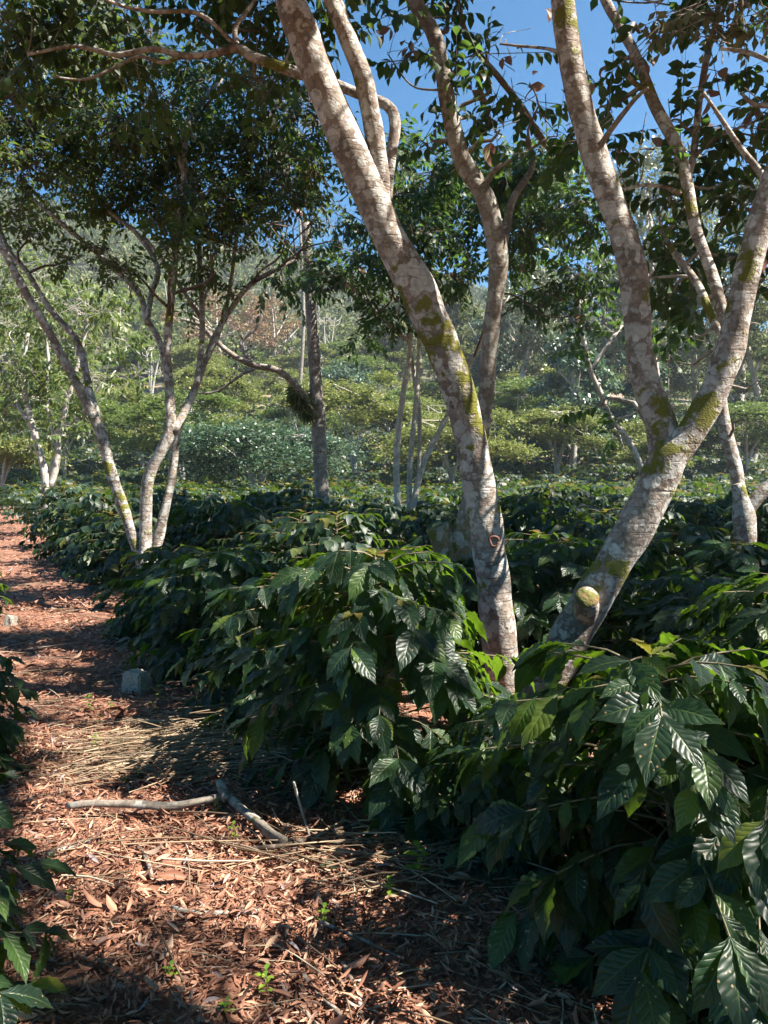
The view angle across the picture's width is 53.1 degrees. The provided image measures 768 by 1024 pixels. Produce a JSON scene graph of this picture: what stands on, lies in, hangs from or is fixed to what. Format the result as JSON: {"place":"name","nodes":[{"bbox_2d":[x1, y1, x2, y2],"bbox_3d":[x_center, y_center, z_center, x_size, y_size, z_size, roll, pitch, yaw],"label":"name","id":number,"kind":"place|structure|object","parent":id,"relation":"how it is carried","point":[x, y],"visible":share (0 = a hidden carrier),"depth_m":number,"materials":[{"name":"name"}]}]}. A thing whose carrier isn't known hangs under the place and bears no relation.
{"place":"outdoors","nodes":[
{"label":"outdoors","id":0,"kind":"place"},
{"bbox_2d":[0,218,766,1023],"bbox_3d":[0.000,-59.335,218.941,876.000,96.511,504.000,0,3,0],"label":"ground","id":1,"kind":"structure","parent":0,"point":[72,590],"depth_m":2.98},
{"bbox_2d":[0,654,39,788],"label":"coffee bush","id":2,"kind":"object","parent":1,"relation":"on","point":[10,732],"visible":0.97,"depth_m":4.03,"materials":[{"name":"green plant"}]},
{"bbox_2d":[0,488,54,524],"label":"coffee bush","id":3,"kind":"object","parent":1,"relation":"on","point":[22,498],"visible":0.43,"depth_m":21.95,"materials":[{"name":"green plant"}]},
{"bbox_2d":[0,423,74,485],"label":"umbrella tree","id":4,"kind":"object","parent":1,"relation":"on","point":[10,456],"visible":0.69,"depth_m":37.06,"materials":[{"name":"green plant"}]},
{"bbox_2d":[0,800,77,1023],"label":"coffee bush","id":5,"kind":"object","parent":1,"relation":"on","point":[25,996],"visible":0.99,"depth_m":2.15,"materials":[{"name":"green plant"}]},
{"bbox_2d":[32,976,67,992],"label":"fallen leaf","id":6,"kind":"object","parent":1,"relation":"on","point":[51,983],"visible":0.83,"depth_m":2.35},
{"bbox_2d":[19,485,95,549],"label":"coffee bush","id":7,"kind":"object","parent":1,"relation":"on","point":[64,490],"visible":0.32,"depth_m":15.04,"materials":[{"name":"green plant"}]},
{"bbox_2d":[22,494,121,568],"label":"coffee bush","id":8,"kind":"object","parent":1,"relation":"on","point":[62,501],"visible":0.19,"depth_m":12.52,"materials":[{"name":"green plant"}]},
{"bbox_2d":[0,378,144,478],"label":"umbrella tree","id":9,"kind":"object","parent":1,"relation":"on","point":[106,416],"visible":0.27,"depth_m":43.40,"materials":[{"name":"green plant"}]},
{"bbox_2d":[0,243,161,535],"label":"whitish tree","id":10,"kind":"object","parent":1,"relation":"on","point":[60,305],"visible":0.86,"depth_m":17.87,"materials":[{"name":"green plant"}]},
{"bbox_2d":[48,490,139,575],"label":"coffee bush","id":11,"kind":"object","parent":1,"relation":"on","point":[96,500],"visible":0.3,"depth_m":11.65,"materials":[{"name":"green plant"}]},
{"bbox_2d":[62,511,169,582],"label":"coffee bush","id":12,"kind":"object","parent":1,"relation":"on","point":[98,517],"visible":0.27,"depth_m":10.99,"materials":[{"name":"green plant"}]},
{"bbox_2d":[68,515,166,595],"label":"coffee bush","id":13,"kind":"object","parent":1,"relation":"on","point":[112,563],"visible":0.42,"depth_m":10.10,"materials":[{"name":"green plant"}]},
{"bbox_2d":[78,384,164,466],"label":"umbrella tree","id":14,"kind":"object","parent":1,"relation":"on","point":[129,395],"visible":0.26,"depth_m":48.38,"materials":[{"name":"green plant"}]},
{"bbox_2d":[101,334,160,387],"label":"umbrella tree","id":15,"kind":"object","parent":1,"relation":"on","point":[130,357],"visible":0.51,"depth_m":84.09,"materials":[{"name":"green plant"}]},
{"bbox_2d":[121,669,151,694],"bbox_3d":[-1.807,1.231,5.557,0.210,0.182,0.166,1,3,14],"label":"stone block","id":16,"kind":"object","parent":1,"relation":"on","point":[135,680],"depth_m":5.51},
{"bbox_2d":[91,543,209,650],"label":"coffee bush","id":17,"kind":"object","parent":1,"relation":"on","point":[151,555],"visible":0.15,"depth_m":7.14,"materials":[{"name":"green plant"}]},
{"bbox_2d":[134,487,200,540],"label":"coffee bush","id":18,"kind":"object","parent":1,"relation":"on","point":[177,498],"visible":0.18,"depth_m":13.91,"materials":[{"name":"green plant"}]},
{"bbox_2d":[98,388,252,482],"bbox_3d":[-10.105,-3.580,39.573,9.095,5.812,8.644,0,3,0],"label":"umbrella tree","id":19,"kind":"object","parent":1,"relation":"on","point":[152,411],"visible":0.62,"depth_m":38.54,"materials":[{"name":"green plant"}]},
{"bbox_2d":[66,778,287,843],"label":"fallen branch","id":20,"kind":"object","parent":1,"relation":"on","point":[257,822],"visible":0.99,"depth_m":3.46,"materials":[{"name":"wood"}]},
{"bbox_2d":[0,0,359,575],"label":"multi stemmed tree","id":21,"kind":"object","parent":1,"relation":"on","point":[179,219],"visible":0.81,"depth_m":8.47,"materials":[{"name":"green plant"}]},
{"bbox_2d":[159,337,227,380],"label":"umbrella tree","id":22,"kind":"object","parent":1,"relation":"on","point":[185,351],"visible":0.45,"depth_m":75.88,"materials":[{"name":"green plant"}]},
{"bbox_2d":[164,494,251,552],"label":"coffee bush","id":23,"kind":"object","parent":1,"relation":"on","point":[188,527],"visible":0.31,"depth_m":11.14,"materials":[{"name":"green plant"}]},
{"bbox_2d":[117,546,312,694],"bbox_3d":[-1.344,0.816,6.132,1.490,1.130,1.732,-1,3,-15],"label":"coffee bush","id":24,"kind":"object","parent":1,"relation":"on","point":[199,580],"visible":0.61,"depth_m":5.68,"materials":[{"name":"green plant"}]},
{"bbox_2d":[159,283,274,361],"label":"forest tree","id":25,"kind":"object","parent":1,"relation":"on","point":[217,313],"visible":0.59,"depth_m":88.77,"materials":[{"name":"green plant"}]},
{"bbox_2d":[164,362,275,418],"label":"umbrella tree","id":26,"kind":"object","parent":1,"relation":"on","point":[216,383],"visible":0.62,"depth_m":54.94,"materials":[{"name":"green plant"}]},
{"bbox_2d":[163,412,289,470],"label":"umbrella tree","id":27,"kind":"object","parent":1,"relation":"on","point":[234,417],"depth_m":46.20,"materials":[{"name":"green plant"}]},
{"bbox_2d":[184,501,280,557],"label":"coffee bush","id":28,"kind":"object","parent":1,"relation":"on","point":[240,508],"visible":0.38,"depth_m":10.19,"materials":[{"name":"green plant"}]},
{"bbox_2d":[224,349,274,386],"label":"umbrella tree","id":29,"kind":"object","parent":1,"relation":"on","point":[245,368],"visible":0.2,"depth_m":81.83,"materials":[{"name":"green plant"}]},
{"bbox_2d":[130,412,376,488],"bbox_3d":[-4.901,-1.847,29.637,9.257,3.701,8.670,0,3,0],"label":"bush","id":30,"kind":"object","parent":1,"relation":"on","point":[285,445],"visible":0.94,"depth_m":28.51,"materials":[{"name":"green plant"}]},
{"bbox_2d":[0,0,518,696],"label":"leaning shade tree","id":31,"kind":"object","parent":1,"relation":"on","point":[366,164],"visible":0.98,"depth_m":5.01,"materials":[{"name":"grey plant"}]},
{"bbox_2d":[231,490,288,519],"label":"coffee bush","id":32,"kind":"object","parent":1,"relation":"on","point":[269,498],"visible":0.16,"depth_m":13.13,"materials":[{"name":"green plant"}]},
{"bbox_2d":[180,189,342,505],"bbox_3d":[-2.313,-2.836,14.308,3.159,7.322,2.542,-2,4,-32],"label":"pole like tree","id":33,"kind":"object","parent":1,"relation":"on","point":[308,407],"visible":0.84,"depth_m":13.89,"materials":[{"name":"grey plant"}]},
{"bbox_2d":[238,290,317,394],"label":"forest tree","id":34,"kind":"object","parent":1,"relation":"on","point":[276,333],"visible":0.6,"depth_m":93.71,"materials":[{"name":"green plant"}]},
{"bbox_2d":[206,509,349,562],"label":"coffee bush","id":35,"kind":"object","parent":1,"relation":"on","point":[292,517],"visible":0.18,"depth_m":9.53,"materials":[{"name":"green plant"}]},
{"bbox_2d":[165,571,394,753],"bbox_3d":[-0.635,0.893,4.847,1.460,1.069,1.406,3,4,41],"label":"coffee bush","id":36,"kind":"object","parent":1,"relation":"on","point":[241,628],"visible":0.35,"depth_m":4.58,"materials":[{"name":"green plant"}]},
{"bbox_2d":[230,526,330,572],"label":"coffee bush","id":37,"kind":"object","parent":1,"relation":"on","point":[274,546],"visible":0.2,"depth_m":8.65,"materials":[{"name":"green plant"}]},
{"bbox_2d":[266,84,319,418],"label":"forest tree","id":38,"kind":"object","parent":1,"relation":"on","point":[302,337],"visible":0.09,"depth_m":68.95,"materials":[{"name":"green plant"}]},
{"bbox_2d":[253,367,333,397],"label":"umbrella tree","id":39,"kind":"object","parent":1,"relation":"on","point":[269,382],"visible":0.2,"depth_m":73.17,"materials":[{"name":"green plant"}]},
{"bbox_2d":[246,391,351,443],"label":"umbrella tree","id":40,"kind":"object","parent":1,"relation":"on","point":[276,412],"visible":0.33,"depth_m":60.11,"materials":[{"name":"green plant"}]},
{"bbox_2d":[259,497,341,544],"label":"coffee bush","id":41,"kind":"object","parent":1,"relation":"on","point":[293,504],"visible":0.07,"depth_m":12.38,"materials":[{"name":"green plant"}]},
{"bbox_2d":[241,821,361,850],"bbox_3d":[-0.335,1.384,3.267,0.551,0.022,0.068,-2,4,-27],"label":"fallen stick","id":42,"kind":"object","parent":1,"relation":"on","point":[276,846],"visible":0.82,"depth_m":3.23,"materials":[{"name":"wood"}]},
{"bbox_2d":[267,338,338,374],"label":"umbrella tree","id":43,"kind":"object","parent":1,"relation":"on","point":[294,359],"visible":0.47,"depth_m":87.28,"materials":[{"name":"green plant"}]},
{"bbox_2d":[261,377,347,467],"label":"umbrella tree","id":44,"kind":"object","parent":1,"relation":"on","point":[278,387],"visible":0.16,"depth_m":51.97,"materials":[{"name":"green plant"}]},
{"bbox_2d":[274,478,341,509],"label":"coffee bush","id":45,"kind":"object","parent":1,"relation":"on","point":[300,489],"visible":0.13,"depth_m":15.09,"materials":[{"name":"green plant"}]},
{"bbox_2d":[262,511,405,589],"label":"coffee bush","id":46,"kind":"object","parent":1,"relation":"on","point":[321,533],"visible":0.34,"depth_m":7.81,"materials":[{"name":"green plant"}]},
{"bbox_2d":[306,357,384,413],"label":"forest tree","id":47,"kind":"object","parent":1,"relation":"on","point":[337,372],"visible":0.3,"depth_m":72.35,"materials":[{"name":"green plant"}]},
{"bbox_2d":[0,560,703,1023],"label":"dry twigs","id":48,"kind":"object","parent":1,"relation":"on","point":[186,736],"visible":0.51,"depth_m":3.82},
{"bbox_2d":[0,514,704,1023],"bbox_3d":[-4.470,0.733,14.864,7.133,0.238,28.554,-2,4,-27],"label":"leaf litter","id":49,"kind":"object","parent":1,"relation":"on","point":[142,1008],"visible":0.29,"depth_m":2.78,"materials":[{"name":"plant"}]},
{"bbox_2d":[318,919,403,959],"bbox_3d":[-0.081,1.424,2.566,0.348,0.014,0.016,2,4,35],"label":"fallen stick","id":50,"kind":"object","parent":49,"relation":"on","point":[338,929],"visible":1,"depth_m":2.56,"materials":[{"name":"wood"}]},
{"bbox_2d":[279,366,438,472],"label":"umbrella tree","id":51,"kind":"object","parent":1,"relation":"on","point":[362,395],"visible":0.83,"depth_m":41.70,"materials":[{"name":"green plant"}]},
{"bbox_2d":[322,355,401,386],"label":"umbrella tree","id":52,"kind":"object","parent":1,"relation":"on","point":[376,365],"visible":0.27,"depth_m":77.14,"materials":[{"name":"green plant"}]},
{"bbox_2d":[224,547,534,855],"bbox_3d":[0.038,0.829,3.842,1.564,1.316,1.409,2,4,31],"label":"coffee bush","id":53,"kind":"object","parent":1,"relation":"on","point":[387,743],"visible":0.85,"depth_m":3.50,"materials":[{"name":"green plant"}]},
{"bbox_2d":[0,392,767,515],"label":"coffee field","id":54,"kind":"structure","parent":1,"relation":"on","point":[716,472],"depth_m":45.89,"materials":[{"name":"green plant"}]},
{"bbox_2d":[0,185,767,386],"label":"hillside forest","id":55,"kind":"object","parent":1,"relation":"on","point":[243,270],"visible":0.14,"depth_m":150.26,"materials":[{"name":"green plant"}]},
{"bbox_2d":[344,502,428,549],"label":"coffee bush","id":56,"kind":"object","parent":1,"relation":"on","point":[388,511],"visible":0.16,"depth_m":9.76,"materials":[{"name":"green plant"}]},
{"bbox_2d":[337,386,443,453],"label":"umbrella tree","id":57,"kind":"object","parent":1,"relation":"on","point":[396,392],"visible":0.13,"depth_m":57.51,"materials":[{"name":"green plant"}]},
{"bbox_2d":[367,294,416,382],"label":"forest tree","id":58,"kind":"object","parent":1,"relation":"on","point":[399,346],"visible":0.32,"depth_m":89.98,"materials":[{"name":"green plant"}]},
{"bbox_2d":[372,348,415,391],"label":"umbrella tree","id":59,"kind":"object","parent":1,"relation":"on","point":[401,357],"visible":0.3,"depth_m":89.57,"materials":[{"name":"green plant"}]},
{"bbox_2d":[363,515,431,549],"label":"coffee bush","id":60,"kind":"object","parent":1,"relation":"on","point":[408,527],"visible":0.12,"depth_m":8.73,"materials":[{"name":"green plant"}]},
{"bbox_2d":[366,545,434,634],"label":"coffee bush","id":61,"kind":"object","parent":1,"relation":"on","point":[427,548],"visible":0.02,"depth_m":6.83,"materials":[{"name":"green plant"}]},
{"bbox_2d":[381,378,441,401],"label":"umbrella tree","id":62,"kind":"object","parent":1,"relation":"on","point":[432,390],"visible":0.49,"depth_m":70.23,"materials":[{"name":"green plant"}]},
{"bbox_2d":[413,504,459,524],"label":"coffee bush","id":63,"kind":"object","parent":1,"relation":"on","point":[433,511],"visible":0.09,"depth_m":10.82,"materials":[{"name":"green plant"}]},
{"bbox_2d":[235,103,641,510],"bbox_3d":[0.800,-2.767,11.970,6.456,7.536,5.177,0,3,0],"label":"slim stemmed tree","id":64,"kind":"object","parent":1,"relation":"on","point":[439,197],"visible":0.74,"depth_m":11.72,"materials":[{"name":"green plant"}]},
{"bbox_2d":[372,397,508,470],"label":"umbrella tree","id":65,"kind":"object","parent":1,"relation":"on","point":[434,407],"visible":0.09,"depth_m":48.86,"materials":[{"name":"green plant"}]},
{"bbox_2d":[413,284,483,365],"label":"forest tree","id":66,"kind":"object","parent":1,"relation":"on","point":[455,314],"visible":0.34,"depth_m":80.50,"materials":[{"name":"green plant"}]},
{"bbox_2d":[364,405,554,482],"bbox_3d":[3.106,-3.106,38.941,9.762,5.027,9.830,2,4,36],"label":"umbrella tree","id":67,"kind":"object","parent":1,"relation":"on","point":[430,424],"visible":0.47,"depth_m":37.96,"materials":[{"name":"green plant"}]},
{"bbox_2d":[404,514,529,560],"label":"coffee bush","id":68,"kind":"object","parent":1,"relation":"on","point":[415,541],"visible":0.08,"depth_m":8.24,"materials":[{"name":"green plant"}]},
{"bbox_2d":[351,0,584,666],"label":"shade tree","id":69,"kind":"object","parent":1,"relation":"on","point":[453,543],"visible":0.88,"depth_m":5.76,"materials":[{"name":"grey plant"}]},
{"bbox_2d":[468,290,517,386],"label":"forest tree","id":70,"kind":"object","parent":1,"relation":"on","point":[506,363],"visible":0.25,"depth_m":74.53,"materials":[{"name":"green plant"}]},
{"bbox_2d":[411,696,593,891],"bbox_3d":[0.550,1.141,3.229,0.860,0.696,0.829,2,4,27],"label":"coffee bush","id":71,"kind":"object","parent":1,"relation":"on","point":[499,786],"visible":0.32,"depth_m":3.02,"materials":[{"name":"green plant"}]},
{"bbox_2d":[441,374,570,444],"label":"umbrella tree","id":72,"kind":"object","parent":1,"relation":"on","point":[516,388],"visible":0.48,"depth_m":53.16,"materials":[{"name":"green plant"}]},
{"bbox_2d":[475,530,573,594],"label":"coffee bush","id":73,"kind":"object","parent":1,"relation":"on","point":[510,545],"visible":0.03,"depth_m":7.24,"materials":[{"name":"green plant"}]},
{"bbox_2d":[498,262,568,405],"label":"forest tree","id":74,"kind":"object","parent":1,"relation":"on","point":[524,344],"visible":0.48,"depth_m":64.30,"materials":[{"name":"green plant"}]},
{"bbox_2d":[426,537,645,690],"bbox_3d":[1.076,0.767,5.947,1.819,1.158,1.564,1,3,12],"label":"coffee bush","id":75,"kind":"object","parent":1,"relation":"on","point":[537,610],"visible":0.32,"depth_m":5.61,"materials":[{"name":"green plant"}]},
{"bbox_2d":[495,366,578,401],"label":"umbrella tree","id":76,"kind":"object","parent":1,"relation":"on","point":[502,376],"visible":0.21,"depth_m":67.83,"materials":[{"name":"green plant"}]},
{"bbox_2d":[501,497,584,543],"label":"coffee bush","id":77,"kind":"object","parent":1,"relation":"on","point":[529,510],"visible":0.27,"depth_m":9.30,"materials":[{"name":"green plant"}]},
{"bbox_2d":[503,485,584,519],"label":"coffee bush","id":78,"kind":"object","parent":1,"relation":"on","point":[551,493],"visible":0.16,"depth_m":12.91,"materials":[{"name":"green plant"}]},
{"bbox_2d":[345,0,767,152],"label":"shade tree","id":79,"kind":"object","parent":1,"relation":"on","point":[593,4],"visible":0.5,"depth_m":9.84,"materials":[{"name":"green plant"}]},
{"bbox_2d":[491,402,622,474],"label":"umbrella tree","id":80,"kind":"object","parent":1,"relation":"on","point":[538,415],"visible":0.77,"depth_m":43.97,"materials":[{"name":"green plant"}]},
{"bbox_2d":[519,255,595,400],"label":"forest tree","id":81,"kind":"object","parent":1,"relation":"on","point":[560,333],"visible":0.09,"depth_m":76.87,"materials":[{"name":"green plant"}]},
{"bbox_2d":[526,327,623,475],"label":"forest tree","id":82,"kind":"object","parent":1,"relation":"on","point":[574,392],"visible":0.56,"depth_m":46.90,"materials":[{"name":"green plant"}]},
{"bbox_2d":[551,497,612,518],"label":"coffee bush","id":83,"kind":"object","parent":1,"relation":"on","point":[597,503],"visible":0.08,"depth_m":12.38,"materials":[{"name":"green plant"}]},
{"bbox_2d":[541,510,638,602],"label":"coffee bush","id":84,"kind":"object","parent":1,"relation":"on","point":[583,523],"visible":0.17,"depth_m":8.36,"materials":[{"name":"green plant"}]},
{"bbox_2d":[557,238,625,397],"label":"forest tree","id":85,"kind":"object","parent":1,"relation":"on","point":[607,355],"visible":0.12,"depth_m":68.65,"materials":[{"name":"green plant"}]},
{"bbox_2d":[429,631,767,1023],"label":"coffee bush","id":86,"kind":"object","parent":1,"relation":"on","point":[689,890],"visible":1,"depth_m":2.23,"materials":[{"name":"green plant"}]},
{"bbox_2d":[543,252,695,472],"bbox_3d":[4.969,-2.312,15.955,2.880,6.152,2.703,3,4,38],"label":"slim kinked tree","id":87,"kind":"object","parent":1,"relation":"on","point":[583,354],"visible":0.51,"depth_m":15.94,"materials":[{"name":"green plant"}]},
{"bbox_2d":[556,538,686,674],"bbox_3d":[1.885,0.771,6.614,1.404,1.120,1.603,-3,5,-43],"label":"coffee bush","id":88,"kind":"object","parent":1,"relation":"on","point":[652,564],"visible":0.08,"depth_m":6.52,"materials":[{"name":"green plant"}]},
{"bbox_2d":[480,0,767,694],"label":"forked shade tree","id":89,"kind":"object","parent":1,"relation":"on","point":[673,445],"visible":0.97,"depth_m":4.64,"materials":[{"name":"grey plant"}]},
{"bbox_2d":[605,351,671,469],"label":"forest tree","id":90,"kind":"object","parent":1,"relation":"on","point":[627,387],"visible":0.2,"depth_m":49.21,"materials":[{"name":"green plant"}]},
{"bbox_2d":[605,510,691,595],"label":"coffee bush","id":91,"kind":"object","parent":1,"relation":"on","point":[665,519],"visible":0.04,"depth_m":9.32,"materials":[{"name":"green plant"}]},
{"bbox_2d":[594,418,705,469],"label":"umbrella tree","id":92,"kind":"object","parent":1,"relation":"on","point":[621,453],"visible":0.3,"depth_m":41.84,"materials":[{"name":"green plant"}]},
{"bbox_2d":[578,133,728,371],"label":"forest tree","id":93,"kind":"object","parent":1,"relation":"on","point":[652,164],"visible":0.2,"depth_m":56.05,"materials":[{"name":"green plant"}]},
{"bbox_2d":[587,567,760,696],"bbox_3d":[2.156,0.910,5.288,1.499,0.998,1.669,1,3,18],"label":"coffee bush","id":94,"kind":"object","parent":1,"relation":"on","point":[651,623],"visible":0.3,"depth_m":5.17,"materials":[{"name":"green plant"}]},
{"bbox_2d":[608,521,745,624],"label":"coffee bush","id":95,"kind":"object","parent":1,"relation":"on","point":[689,535],"visible":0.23,"depth_m":7.45,"materials":[{"name":"green plant"}]},
{"bbox_2d":[657,499,731,570],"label":"coffee bush","id":96,"kind":"object","parent":1,"relation":"on","point":[682,508],"visible":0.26,"depth_m":10.24,"materials":[{"name":"green plant"}]},
{"bbox_2d":[656,264,733,402],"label":"forest tree","id":97,"kind":"object","parent":1,"relation":"on","point":[690,383],"visible":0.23,"depth_m":65.41,"materials":[{"name":"green plant"}]},
{"bbox_2d":[647,564,767,751],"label":"coffee bush","id":98,"kind":"object","parent":1,"relation":"on","point":[726,603],"visible":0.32,"depth_m":3.54,"materials":[{"name":"green plant"}]},
{"bbox_2d":[665,539,767,607],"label":"coffee bush","id":99,"kind":"object","parent":1,"relation":"on","point":[733,556],"visible":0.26,"depth_m":6.49,"materials":[{"name":"green plant"}]},
{"bbox_2d":[678,178,767,444],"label":"forest tree","id":100,"kind":"object","parent":1,"relation":"on","point":[742,369],"visible":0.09,"depth_m":59.58,"materials":[{"name":"green plant"}]},
{"bbox_2d":[696,397,767,479],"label":"umbrella tree","id":101,"kind":"object","parent":1,"relation":"on","point":[757,413],"visible":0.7,"depth_m":47.58,"materials":[{"name":"green plant"}]},
{"bbox_2d":[698,169,767,565],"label":"forked tree","id":102,"kind":"object","parent":1,"relation":"on","point":[744,509],"visible":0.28,"depth_m":8.95,"materials":[{"name":"grey plant"}]},
{"bbox_2d":[703,283,767,466],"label":"forest tree","id":103,"kind":"object","parent":1,"relation":"on","point":[761,352],"visible":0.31,"depth_m":55.05,"materials":[{"name":"green plant"}]},
{"bbox_2d":[713,498,767,560],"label":"coffee bush","id":104,"kind":"object","parent":1,"relation":"on","point":[762,516],"visible":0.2,"depth_m":9.69,"materials":[{"name":"green plant"}]},
{"bbox_2d":[0,0,767,331],"label":"sky","id":105,"kind":"structure","parent":0,"point":[595,27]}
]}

